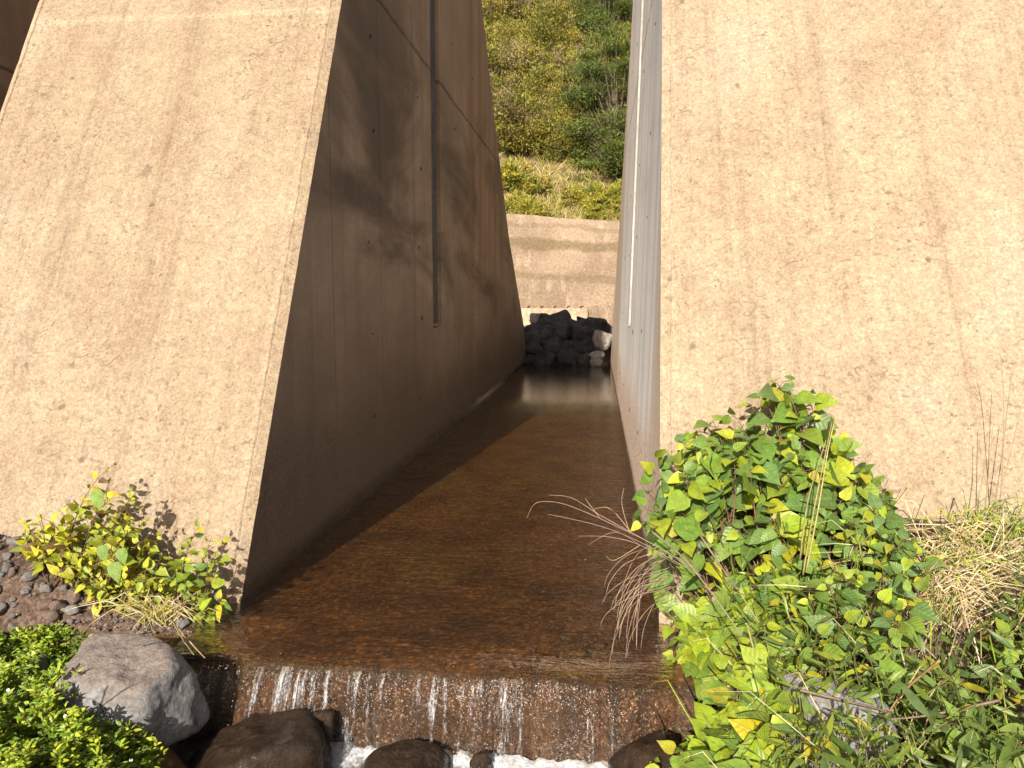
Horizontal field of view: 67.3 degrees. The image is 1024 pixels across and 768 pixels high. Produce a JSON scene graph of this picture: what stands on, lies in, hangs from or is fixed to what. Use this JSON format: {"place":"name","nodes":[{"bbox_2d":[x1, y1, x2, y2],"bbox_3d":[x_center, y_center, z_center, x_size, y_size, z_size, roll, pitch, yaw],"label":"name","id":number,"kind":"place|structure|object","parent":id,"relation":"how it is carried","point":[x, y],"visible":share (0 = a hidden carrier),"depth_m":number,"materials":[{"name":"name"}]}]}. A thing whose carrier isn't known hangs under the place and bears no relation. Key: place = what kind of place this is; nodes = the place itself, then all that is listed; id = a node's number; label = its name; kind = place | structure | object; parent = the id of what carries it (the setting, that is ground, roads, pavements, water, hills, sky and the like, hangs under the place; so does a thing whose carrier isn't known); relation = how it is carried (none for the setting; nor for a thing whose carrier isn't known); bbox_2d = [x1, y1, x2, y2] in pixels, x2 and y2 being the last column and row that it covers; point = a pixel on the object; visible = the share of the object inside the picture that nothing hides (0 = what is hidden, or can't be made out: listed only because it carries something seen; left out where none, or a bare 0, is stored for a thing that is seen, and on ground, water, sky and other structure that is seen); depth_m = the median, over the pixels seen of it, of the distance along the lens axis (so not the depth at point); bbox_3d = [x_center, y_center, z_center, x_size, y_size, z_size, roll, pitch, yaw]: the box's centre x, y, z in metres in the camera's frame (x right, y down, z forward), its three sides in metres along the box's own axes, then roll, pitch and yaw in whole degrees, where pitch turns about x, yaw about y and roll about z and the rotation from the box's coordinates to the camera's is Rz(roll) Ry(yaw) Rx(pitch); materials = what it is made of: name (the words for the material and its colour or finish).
{"place":"outdoors","nodes":[
{"label":"outdoors","id":0,"kind":"place"},
{"bbox_2d":[0,536,206,678],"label":"gravel","id":1,"kind":"structure","parent":0,"point":[4,538],"depth_m":3.82,"materials":[{"name":"stone"},{"name":"pebbles"},{"name":"soil"}]},
{"bbox_2d":[32,653,48,679],"bbox_3d":[-2.285,1.363,3.692,0.140,0.118,0.087,1,6,6],"label":"bank stone","id":2,"kind":"object","parent":1,"relation":"on","point":[46,663],"visible":0.23,"depth_m":3.68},
{"bbox_2d":[146,518,231,626],"bbox_3d":[-1.623,0.957,3.887,0.493,0.528,0.266,3,7,28],"label":"green plant","id":3,"kind":"object","parent":1,"relation":"on","point":[185,583],"visible":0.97,"depth_m":3.88,"materials":[{"name":"green plant"}]},
{"bbox_2d":[170,742,458,767],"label":"pool water","id":4,"kind":"structure","parent":0,"point":[183,755],"depth_m":3.39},
{"bbox_2d":[362,739,450,767],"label":"wet boulder","id":5,"kind":"object","parent":4,"relation":"in","point":[409,753],"visible":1,"depth_m":3.16,"materials":[{"name":"stone"}]},
{"bbox_2d":[251,666,592,758],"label":"falling water","id":6,"kind":"structure","parent":4,"relation":"on","point":[325,696],"depth_m":3.37,"materials":[{"name":"white liquid"}]},
{"bbox_2d":[208,662,653,767],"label":"water spray","id":7,"kind":"object","parent":4,"relation":"on","point":[448,698],"visible":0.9,"depth_m":3.28,"materials":[{"name":"white liquid"}]},
{"bbox_2d":[330,742,607,767],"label":"white water foam","id":8,"kind":"object","parent":4,"relation":"on","point":[339,757],"visible":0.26,"depth_m":3.28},
{"bbox_2d":[469,751,492,767],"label":"wet rock","id":9,"kind":"object","parent":4,"relation":"in","point":[481,759],"visible":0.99,"depth_m":3.19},
{"bbox_2d":[176,630,675,763],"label":"waterfall water","id":10,"kind":"structure","parent":0,"point":[383,645],"depth_m":3.44,"materials":[{"name":"liquid"}]},
{"bbox_2d":[313,708,335,741],"bbox_3d":[-0.819,1.486,3.319,0.112,0.147,0.111,1,6,6],"label":"wet rock","id":11,"kind":"object","parent":10,"relation":"in","point":[326,717],"visible":0.52,"depth_m":3.30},
{"bbox_2d":[185,360,680,653],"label":"stream water","id":12,"kind":"structure","parent":0,"point":[561,385],"depth_m":5.59,"materials":[{"name":"liquid"}]},
{"bbox_2d":[525,339,543,354],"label":"dark rock","id":13,"kind":"object","parent":12,"relation":"in","point":[533,346],"visible":0.51,"depth_m":19.56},
{"bbox_2d":[524,325,540,343],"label":"dark rock","id":14,"kind":"object","parent":13,"relation":"on","point":[531,334],"visible":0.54,"depth_m":19.93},
{"bbox_2d":[530,324,552,340],"bbox_3d":[0.854,-1.290,20.224,0.560,0.481,0.624,-17,14,-18],"label":"dark rock","id":15,"kind":"object","parent":13,"relation":"on","point":[546,331],"visible":0.58,"depth_m":20.01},
{"bbox_2d":[546,316,567,329],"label":"dark rock","id":16,"kind":"object","parent":15,"relation":"on","point":[555,322],"visible":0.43,"depth_m":20.41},
{"bbox_2d":[537,313,553,324],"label":"dark rock","id":17,"kind":"object","parent":16,"relation":"on","point":[544,318],"visible":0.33,"depth_m":20.69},
{"bbox_2d":[550,309,571,318],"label":"dark rock","id":18,"kind":"object","parent":16,"relation":"on","point":[565,312],"visible":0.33,"depth_m":20.78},
{"bbox_2d":[540,337,561,353],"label":"dark rock","id":19,"kind":"object","parent":13,"relation":"on","point":[553,345],"visible":0.75,"depth_m":19.43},
{"bbox_2d":[553,325,570,341],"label":"dark rock","id":20,"kind":"object","parent":19,"relation":"on","point":[562,333],"visible":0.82,"depth_m":19.86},
{"bbox_2d":[590,356,602,366],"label":"white boulder","id":21,"kind":"object","parent":12,"relation":"in","point":[597,361],"visible":0.92,"depth_m":18.48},
{"bbox_2d":[589,350,604,357],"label":"white boulder","id":22,"kind":"object","parent":21,"relation":"on","point":[596,353],"visible":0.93,"depth_m":18.55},
{"bbox_2d":[592,330,611,350],"bbox_3d":[2.214,-1.073,18.866,0.407,0.530,0.543,6,8,42],"label":"white boulder","id":23,"kind":"object","parent":22,"relation":"on","point":[602,340],"visible":0.98,"depth_m":18.72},
{"bbox_2d":[0,326,1023,767],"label":"ground","id":24,"kind":"structure","parent":0,"point":[28,610],"depth_m":4.65,"materials":[{"name":"soil"}]},
{"bbox_2d":[0,0,39,111],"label":"concrete pier","id":25,"kind":"structure","parent":24,"relation":"on","point":[16,17],"depth_m":8.46,"materials":[{"name":"concrete"}]},
{"bbox_2d":[20,570,39,581],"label":"pebble","id":26,"kind":"object","parent":24,"relation":"on","point":[26,576],"visible":0.94,"depth_m":3.93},
{"bbox_2d":[36,599,54,610],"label":"pebble","id":27,"kind":"object","parent":24,"relation":"on","point":[42,604],"visible":0.91,"depth_m":3.83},
{"bbox_2d":[39,584,52,592],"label":"pebble","id":28,"kind":"object","parent":24,"relation":"on","point":[45,588],"visible":1,"depth_m":3.89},
{"bbox_2d":[41,610,59,622],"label":"pebble","id":29,"kind":"object","parent":24,"relation":"on","point":[50,616],"visible":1,"depth_m":3.78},
{"bbox_2d":[49,599,67,610],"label":"pebble","id":30,"kind":"object","parent":24,"relation":"on","point":[56,605],"visible":0.98,"depth_m":3.82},
{"bbox_2d":[63,604,81,614],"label":"pebble","id":31,"kind":"object","parent":24,"relation":"on","point":[74,610],"visible":0.94,"depth_m":3.80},
{"bbox_2d":[66,587,80,604],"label":"pebble","id":32,"kind":"object","parent":24,"relation":"on","point":[73,598],"visible":0.92,"depth_m":3.88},
{"bbox_2d":[0,619,169,767],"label":"ground cover","id":33,"kind":"object","parent":24,"relation":"on","point":[75,742],"visible":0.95,"depth_m":2.91,"materials":[{"name":"green plant"}]},
{"bbox_2d":[171,619,204,657],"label":"dead twig","id":34,"kind":"object","parent":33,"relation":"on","point":[179,630],"visible":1,"depth_m":3.50,"materials":[{"name":"wood"}]},
{"bbox_2d":[10,462,166,617],"bbox_3d":[-2.205,0.789,4.007,0.988,0.726,0.446,1,6,6],"label":"yellowing plant","id":35,"kind":"object","parent":24,"relation":"on","point":[111,559],"visible":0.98,"depth_m":3.96,"materials":[{"name":"yellow plant"}]},
{"bbox_2d":[55,632,209,745],"bbox_3d":[-1.634,1.323,3.224,0.583,0.419,0.464,1,6,6],"label":"grey boulder","id":36,"kind":"object","parent":24,"relation":"on","point":[151,684],"visible":0.7,"depth_m":3.16,"materials":[{"name":"stone"}]},
{"bbox_2d":[60,581,222,632],"bbox_3d":[-1.846,1.118,3.860,0.870,0.213,0.450,1,6,6],"label":"straw tuft","id":37,"kind":"object","parent":24,"relation":"on","point":[155,612],"visible":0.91,"depth_m":3.82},
{"bbox_2d":[176,617,190,628],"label":"pebble","id":38,"kind":"object","parent":24,"relation":"on","point":[184,622],"visible":0.84,"depth_m":3.82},
{"bbox_2d":[188,708,331,767],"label":"wet boulder","id":39,"kind":"object","parent":24,"relation":"on","point":[293,738],"visible":0.99,"depth_m":3.12,"materials":[{"name":"stone"}]},
{"bbox_2d":[0,0,525,611],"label":"concrete pier","id":40,"kind":"structure","parent":24,"relation":"on","point":[260,306],"depth_m":5.21,"materials":[{"name":"concrete"}]},
{"bbox_2d":[153,628,695,767],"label":"weir step","id":41,"kind":"object","parent":24,"relation":"on","point":[621,696],"visible":0.73,"depth_m":3.38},
{"bbox_2d":[524,354,536,364],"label":"dark rock","id":42,"kind":"object","parent":24,"relation":"on","point":[529,359],"visible":0.44,"depth_m":19.19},
{"bbox_2d":[534,349,555,364],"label":"dark rock","id":43,"kind":"object","parent":24,"relation":"on","point":[542,357],"visible":0.73,"depth_m":19.11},
{"bbox_2d":[506,214,619,325],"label":"revetment wall","id":44,"kind":"structure","parent":24,"relation":"on","point":[568,264],"depth_m":25.32,"materials":[{"name":"concrete"}]},
{"bbox_2d":[555,353,576,365],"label":"dark rock","id":45,"kind":"object","parent":24,"relation":"on","point":[565,359],"visible":0.66,"depth_m":18.91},
{"bbox_2d":[575,353,590,364],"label":"dark rock","id":46,"kind":"object","parent":24,"relation":"on","point":[582,359],"visible":0.41,"depth_m":18.96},
{"bbox_2d":[558,340,582,357],"bbox_3d":[1.496,-0.868,19.591,0.601,0.482,0.509,17,7,9],"label":"dark rock","id":47,"kind":"object","parent":46,"relation":"on","point":[575,348],"visible":0.68,"depth_m":19.40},
{"bbox_2d":[579,340,594,353],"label":"dark rock","id":48,"kind":"object","parent":47,"relation":"on","point":[587,346],"visible":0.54,"depth_m":19.62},
{"bbox_2d":[569,324,594,342],"bbox_3d":[1.751,-1.233,20.122,0.627,0.663,0.646,7,16,-25],"label":"dark rock","id":49,"kind":"object","parent":48,"relation":"on","point":[578,333],"visible":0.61,"depth_m":19.84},
{"bbox_2d":[528,490,704,666],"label":"overhanging dry grass","id":50,"kind":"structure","parent":24,"relation":"on","point":[642,585],"depth_m":3.07,"materials":[{"name":"plant"}]},
{"bbox_2d":[608,730,683,767],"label":"wet rock","id":51,"kind":"object","parent":24,"relation":"on","point":[644,751],"visible":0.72,"depth_m":3.04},
{"bbox_2d":[645,575,823,767],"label":"broad leaf plant","id":52,"kind":"object","parent":24,"relation":"on","point":[705,660],"visible":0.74,"depth_m":2.73,"materials":[{"name":"plant"}]},
{"bbox_2d":[631,375,898,625],"bbox_3d":[1.218,0.561,3.727,1.298,1.150,0.937,1,6,6],"label":"broad leaf shrub","id":53,"kind":"object","parent":24,"relation":"on","point":[751,470],"visible":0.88,"depth_m":3.60,"materials":[{"name":"plant"}]},
{"bbox_2d":[702,634,829,767],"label":"long leaf plant","id":54,"kind":"object","parent":24,"relation":"on","point":[779,753],"visible":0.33,"depth_m":2.49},
{"bbox_2d":[694,541,928,766],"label":"long leaf plant","id":55,"kind":"object","parent":24,"relation":"on","point":[813,711],"visible":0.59,"depth_m":2.61,"materials":[{"name":"plant"}]},
{"bbox_2d":[610,0,1023,631],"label":"concrete pier","id":56,"kind":"structure","parent":24,"relation":"on","point":[820,196],"depth_m":4.53,"materials":[{"name":"concrete"}]},
{"bbox_2d":[799,415,835,574],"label":"dry stalks","id":57,"kind":"object","parent":24,"relation":"on","point":[827,450],"visible":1,"depth_m":3.15,"materials":[{"name":"plant"}]},
{"bbox_2d":[701,550,939,701],"bbox_3d":[1.212,0.943,2.913,0.863,0.622,1.193,1,6,6],"label":"broad leaf plant","id":58,"kind":"object","parent":24,"relation":"on","point":[904,634],"visible":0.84,"depth_m":2.76,"materials":[{"name":"plant"}]},
{"bbox_2d":[782,673,900,767],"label":"pale boulder","id":59,"kind":"object","parent":24,"relation":"on","point":[824,708],"visible":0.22,"depth_m":2.30,"materials":[{"name":"stone"}]},
{"bbox_2d":[800,659,1000,720],"bbox_3d":[1.058,0.844,2.122,0.521,0.212,0.062,1,6,6],"label":"dead twig","id":60,"kind":"object","parent":59,"relation":"on","point":[930,667],"visible":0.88,"depth_m":2.12,"materials":[{"name":"wood"}]},
{"bbox_2d":[769,637,925,767],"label":"long leaf plant","id":61,"kind":"object","parent":24,"relation":"on","point":[834,745],"visible":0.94,"depth_m":2.11,"materials":[{"name":"plant"}]},
{"bbox_2d":[815,474,948,621],"bbox_3d":[1.578,0.671,3.460,0.508,0.485,1.016,1,6,6],"label":"broad leaf plant","id":62,"kind":"object","parent":24,"relation":"on","point":[872,521],"visible":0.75,"depth_m":3.27,"materials":[{"name":"plant"}]},
{"bbox_2d":[743,521,1023,767],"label":"fallen leaves","id":63,"kind":"object","parent":24,"relation":"on","point":[962,626],"visible":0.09,"depth_m":2.98,"materials":[{"name":"plant"}]},
{"bbox_2d":[777,514,1023,648],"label":"dry grass tuft","id":64,"kind":"object","parent":24,"relation":"on","point":[937,576],"visible":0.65,"depth_m":3.19,"materials":[{"name":"plant"}]},
{"bbox_2d":[830,569,1023,767],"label":"long leaf plant","id":65,"kind":"object","parent":24,"relation":"on","point":[977,758],"visible":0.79,"depth_m":2.29,"materials":[{"name":"plant"}]},
{"bbox_2d":[869,617,1023,767],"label":"leafy undergrowth","id":66,"kind":"object","parent":24,"relation":"on","point":[972,737],"visible":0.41,"depth_m":2.35,"materials":[{"name":"green plant"}]},
{"bbox_2d":[893,493,1023,552],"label":"green grass tuft","id":67,"kind":"object","parent":24,"relation":"on","point":[982,519],"visible":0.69,"depth_m":3.60,"materials":[{"name":"grass"}]},
{"bbox_2d":[975,351,1021,519],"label":"dry stalks","id":68,"kind":"object","parent":24,"relation":"on","point":[1002,462],"visible":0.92,"depth_m":3.71,"materials":[{"name":"plant"}]},
{"bbox_2d":[482,2,626,221],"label":"hillside","id":69,"kind":"structure","parent":0,"point":[562,171],"depth_m":28.79,"materials":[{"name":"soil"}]},
{"bbox_2d":[483,16,502,69],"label":"hill bush","id":70,"kind":"object","parent":69,"relation":"on","point":[490,38],"visible":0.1,"depth_m":33.54,"materials":[{"name":"green plant"}]},
{"bbox_2d":[482,0,529,35],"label":"hill bush","id":71,"kind":"object","parent":69,"relation":"on","point":[496,8],"visible":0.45,"depth_m":37.29,"materials":[{"name":"green plant"}]},
{"bbox_2d":[488,14,527,44],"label":"hill bush","id":72,"kind":"object","parent":69,"relation":"on","point":[508,30],"visible":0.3,"depth_m":36.13,"materials":[{"name":"green plant"}]},
{"bbox_2d":[487,36,530,85],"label":"hill bush","id":73,"kind":"object","parent":69,"relation":"on","point":[498,53],"visible":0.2,"depth_m":33.36,"materials":[{"name":"green plant"}]},
{"bbox_2d":[489,68,528,111],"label":"hill bush","id":74,"kind":"object","parent":69,"relation":"on","point":[512,83],"visible":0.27,"depth_m":31.11,"materials":[{"name":"green plant"}]},
{"bbox_2d":[501,164,524,192],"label":"bush","id":75,"kind":"object","parent":69,"relation":"on","point":[520,185],"visible":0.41,"depth_m":27.82,"materials":[{"name":"green plant"}]},
{"bbox_2d":[505,189,526,209],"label":"bush","id":76,"kind":"object","parent":69,"relation":"on","point":[513,198],"visible":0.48,"depth_m":27.06,"materials":[{"name":"green plant"}]},
{"bbox_2d":[500,157,537,187],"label":"bush","id":77,"kind":"object","parent":69,"relation":"on","point":[524,169],"visible":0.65,"depth_m":27.75,"materials":[{"name":"green plant"}]},
{"bbox_2d":[498,32,540,68],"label":"hill bush","id":78,"kind":"object","parent":69,"relation":"on","point":[507,42],"visible":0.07,"depth_m":34.72,"materials":[{"name":"green plant"}]},
{"bbox_2d":[493,76,561,159],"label":"hill bush","id":79,"kind":"object","parent":69,"relation":"on","point":[520,113],"visible":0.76,"depth_m":28.71,"materials":[{"name":"green plant"}]},
{"bbox_2d":[499,0,557,27],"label":"hill bush","id":80,"kind":"object","parent":69,"relation":"on","point":[521,5],"visible":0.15,"depth_m":37.06,"materials":[{"name":"green plant"}]},
{"bbox_2d":[517,194,544,214],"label":"bush","id":81,"kind":"object","parent":69,"relation":"on","point":[526,202],"visible":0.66,"depth_m":26.69,"materials":[{"name":"green plant"}]},
{"bbox_2d":[499,38,567,92],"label":"hill bush","id":82,"kind":"object","parent":69,"relation":"on","point":[529,52],"visible":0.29,"depth_m":32.61,"materials":[{"name":"green plant"}]},
{"bbox_2d":[523,171,553,196],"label":"bush","id":83,"kind":"object","parent":69,"relation":"on","point":[542,181],"visible":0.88,"depth_m":27.63,"materials":[{"name":"green plant"}]},
{"bbox_2d":[525,200,555,216],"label":"bush","id":84,"kind":"object","parent":69,"relation":"on","point":[547,212],"visible":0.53,"depth_m":26.68,"materials":[{"name":"green plant"}]},
{"bbox_2d":[517,59,571,109],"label":"hill bush","id":85,"kind":"object","parent":69,"relation":"on","point":[542,76],"visible":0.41,"depth_m":30.85,"materials":[{"name":"green plant"}]},
{"bbox_2d":[516,0,587,53],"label":"hill bush","id":86,"kind":"object","parent":69,"relation":"on","point":[547,27],"visible":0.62,"depth_m":35.30,"materials":[{"name":"green plant"}]},
{"bbox_2d":[524,97,595,165],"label":"hill bush","id":87,"kind":"object","parent":69,"relation":"on","point":[567,114],"visible":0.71,"depth_m":28.84,"materials":[{"name":"green plant"}]},
{"bbox_2d":[535,81,598,130],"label":"hill bush","id":88,"kind":"object","parent":69,"relation":"on","point":[565,87],"visible":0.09,"depth_m":30.60,"materials":[{"name":"green plant"}]},
{"bbox_2d":[544,38,593,66],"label":"hill bush","id":89,"kind":"object","parent":69,"relation":"on","point":[565,48],"visible":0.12,"depth_m":34.62,"materials":[{"name":"green plant"}]},
{"bbox_2d":[556,182,588,208],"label":"bush","id":90,"kind":"object","parent":69,"relation":"on","point":[569,192],"visible":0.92,"depth_m":27.21,"materials":[{"name":"green plant"}]},
{"bbox_2d":[570,31,594,49],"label":"hill bush","id":91,"kind":"object","parent":69,"relation":"on","point":[578,40],"visible":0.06,"depth_m":35.52,"materials":[{"name":"green plant"}]},
{"bbox_2d":[545,3,631,181],"bbox_3d":[3.970,-10.412,28.622,5.702,6.472,5.614,1,6,6],"label":"hillside tree","id":92,"kind":"object","parent":69,"relation":"on","point":[611,136],"visible":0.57,"depth_m":28.04,"materials":[{"name":"green plant"}]},
{"bbox_2d":[558,46,625,107],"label":"hill bush","id":93,"kind":"object","parent":69,"relation":"on","point":[568,65],"visible":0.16,"depth_m":32.03,"materials":[{"name":"green plant"}]},
{"bbox_2d":[583,201,603,219],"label":"bush","id":94,"kind":"object","parent":69,"relation":"on","point":[587,213],"visible":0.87,"depth_m":26.61,"materials":[{"name":"green plant"}]},
{"bbox_2d":[581,178,609,202],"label":"bush","id":95,"kind":"object","parent":69,"relation":"on","point":[594,187],"visible":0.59,"depth_m":27.29,"materials":[{"name":"green plant"}]},
{"bbox_2d":[581,191,610,217],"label":"bush","id":96,"kind":"object","parent":69,"relation":"on","point":[599,198],"visible":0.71,"depth_m":26.79,"materials":[{"name":"green plant"}]},
{"bbox_2d":[561,0,632,44],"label":"hillside tree","id":97,"kind":"object","parent":69,"relation":"on","point":[623,8],"visible":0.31,"depth_m":35.82,"materials":[{"name":"green plant"}]},
{"bbox_2d":[564,0,631,32],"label":"hill bush","id":98,"kind":"object","parent":69,"relation":"on","point":[571,2],"visible":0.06,"depth_m":38.35,"materials":[{"name":"green plant"}]},
{"bbox_2d":[599,208,614,219],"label":"bush","id":99,"kind":"object","parent":69,"relation":"on","point":[610,214],"visible":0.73,"depth_m":26.67,"materials":[{"name":"green plant"}]},
{"bbox_2d":[587,20,631,101],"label":"hill bush","id":100,"kind":"object","parent":69,"relation":"on","point":[625,58],"visible":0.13,"depth_m":32.46,"materials":[{"name":"green plant"}]},
{"bbox_2d":[606,193,620,213],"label":"bush","id":101,"kind":"object","parent":69,"relation":"on","point":[612,204],"visible":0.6,"depth_m":26.90,"materials":[{"name":"green plant"}]},
{"bbox_2d":[606,185,621,204],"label":"bush","id":102,"kind":"object","parent":69,"relation":"on","point":[612,190],"visible":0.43,"depth_m":27.03,"materials":[{"name":"green plant"}]},
{"bbox_2d":[649,475,1023,767],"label":"bank grass","id":103,"kind":"structure","parent":0,"point":[931,628],"depth_m":2.80,"materials":[{"name":"plant"}]},
{"bbox_2d":[649,529,742,636],"bbox_3d":[0.780,0.776,3.072,0.177,0.290,0.517,-3,7,-29],"label":"dead twig","id":104,"kind":"object","parent":103,"relation":"on","point":[677,552],"visible":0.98,"depth_m":3.08,"materials":[{"name":"wood"}]},
{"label":"dark rock","id":105,"kind":"object","parent":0,"visible":0},
{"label":"dark rock","id":106,"kind":"object","parent":105,"relation":"on","visible":0},
{"bbox_2d":[586,317,610,332],"bbox_3d":[2.377,-1.457,20.734,0.644,0.681,0.664,16,16,41],"label":"dark rock","id":107,"kind":"object","parent":106,"relation":"on","point":[602,324],"visible":0.48,"depth_m":20.45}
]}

